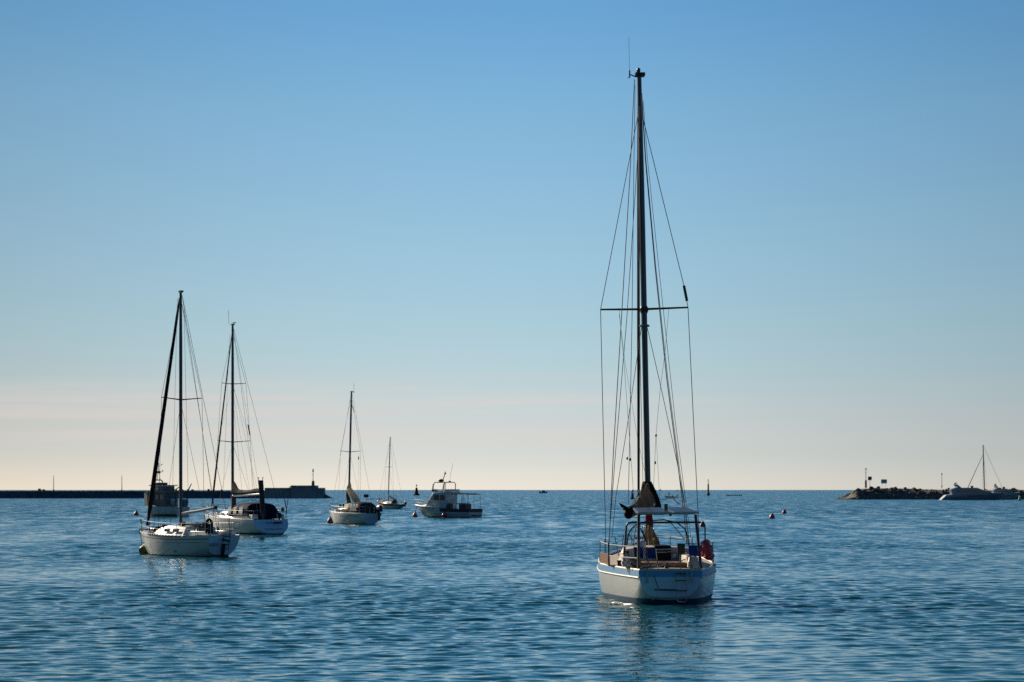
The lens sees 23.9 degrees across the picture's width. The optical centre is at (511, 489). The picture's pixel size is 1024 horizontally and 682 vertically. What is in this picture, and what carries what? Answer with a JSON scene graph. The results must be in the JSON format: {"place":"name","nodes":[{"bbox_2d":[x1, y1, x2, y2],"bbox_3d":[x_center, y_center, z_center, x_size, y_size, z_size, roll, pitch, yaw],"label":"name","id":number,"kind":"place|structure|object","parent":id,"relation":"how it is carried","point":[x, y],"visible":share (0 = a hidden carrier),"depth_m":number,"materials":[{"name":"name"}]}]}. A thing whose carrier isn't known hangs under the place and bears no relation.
{"place":"outdoors","nodes":[
{"label":"outdoors","id":0,"kind":"place"},
{"bbox_2d":[0,490,1023,681],"bbox_3d":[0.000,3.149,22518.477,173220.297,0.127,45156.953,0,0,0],"label":"water","id":1,"kind":"structure","parent":0,"point":[818,586],"depth_m":71.53,"materials":[{"name":"blue liquid"}]},
{"bbox_2d":[0,488,264,497],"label":"breakwater","id":2,"kind":"object","parent":1,"relation":"in","point":[44,493],"visible":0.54,"depth_m":892.59,"materials":[{"name":"black stone"}]},
{"bbox_2d":[139,544,147,553],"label":"mooring buoy","id":3,"kind":"object","parent":1,"relation":"in","point":[142,549],"visible":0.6,"depth_m":118.25,"materials":[{"name":"plastic"}]},
{"bbox_2d":[143,463,191,516],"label":"fishing boat","id":4,"kind":"object","parent":1,"relation":"on","point":[160,506],"visible":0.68,"depth_m":286.83,"materials":[{"name":"grey paint"}]},
{"bbox_2d":[139,290,239,556],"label":"sailing boat","id":5,"kind":"object","parent":1,"relation":"on","point":[181,538],"visible":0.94,"depth_m":115.88,"materials":[{"name":"paint"}]},
{"bbox_2d":[205,518,212,533],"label":"horseshoe buoy","id":6,"kind":"object","parent":5,"relation":"attached to","point":[206,527],"visible":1,"depth_m":113.19,"materials":[{"name":"plastic"}]},
{"bbox_2d":[205,310,288,534],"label":"sailing boat","id":7,"kind":"object","parent":1,"relation":"on","point":[261,516],"visible":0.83,"depth_m":172.23,"materials":[{"name":"paint"}]},
{"bbox_2d":[265,485,324,497],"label":"pier head","id":8,"kind":"object","parent":1,"relation":"in","point":[303,491],"visible":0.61,"depth_m":890.00},
{"bbox_2d":[329,391,382,523],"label":"sailing boat","id":9,"kind":"object","parent":1,"relation":"on","point":[357,511],"visible":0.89,"depth_m":221.60,"materials":[{"name":"paint"}]},
{"bbox_2d":[376,437,406,508],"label":"sailing boat","id":10,"kind":"object","parent":1,"relation":"on","point":[388,504],"visible":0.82,"depth_m":398.94,"materials":[{"name":"white paint"}]},
{"bbox_2d":[414,465,484,517],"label":"motor boat","id":11,"kind":"object","parent":1,"relation":"on","point":[436,504],"visible":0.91,"depth_m":276.15,"materials":[{"name":"white paint"}]},
{"bbox_2d":[597,60,716,604],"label":"sailing boat","id":12,"kind":"object","parent":1,"relation":"on","point":[648,568],"visible":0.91,"depth_m":69.83,"materials":[{"name":"paint"}]},
{"bbox_2d":[706,479,709,495],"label":"beacon","id":13,"kind":"object","parent":1,"relation":"in","point":[708,493],"visible":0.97,"depth_m":1321.79,"materials":[{"name":"grey paint"}]},
{"bbox_2d":[844,488,1023,498],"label":"rocky mole","id":14,"kind":"object","parent":1,"relation":"in","point":[904,495],"visible":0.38,"depth_m":795.21},
{"bbox_2d":[939,482,1004,499],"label":"motor yacht","id":15,"kind":"object","parent":1,"relation":"on","point":[958,492],"visible":0.88,"depth_m":749.54,"materials":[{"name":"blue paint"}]},
{"bbox_2d":[968,445,999,490],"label":"sailing boat","id":16,"kind":"object","parent":1,"relation":"on","point":[983,470],"visible":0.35,"depth_m":775.03,"materials":[{"name":"metal"}]},
{"bbox_2d":[991,484,1020,499],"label":"motor yacht","id":17,"kind":"object","parent":1,"relation":"on","point":[1008,495],"visible":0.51,"depth_m":771.98,"materials":[{"name":"grey paint"}]},
{"bbox_2d":[0,0,1023,489],"label":"sky","id":18,"kind":"structure","parent":0,"point":[411,208],"materials":[{"name":"blue"}]},
{"bbox_2d":[700,539,715,566],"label":"horseshoe buoy","id":19,"kind":"object","parent":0,"point":[707,546],"visible":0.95,"depth_m":69.11,"materials":[{"name":"red plastic"}]}
]}

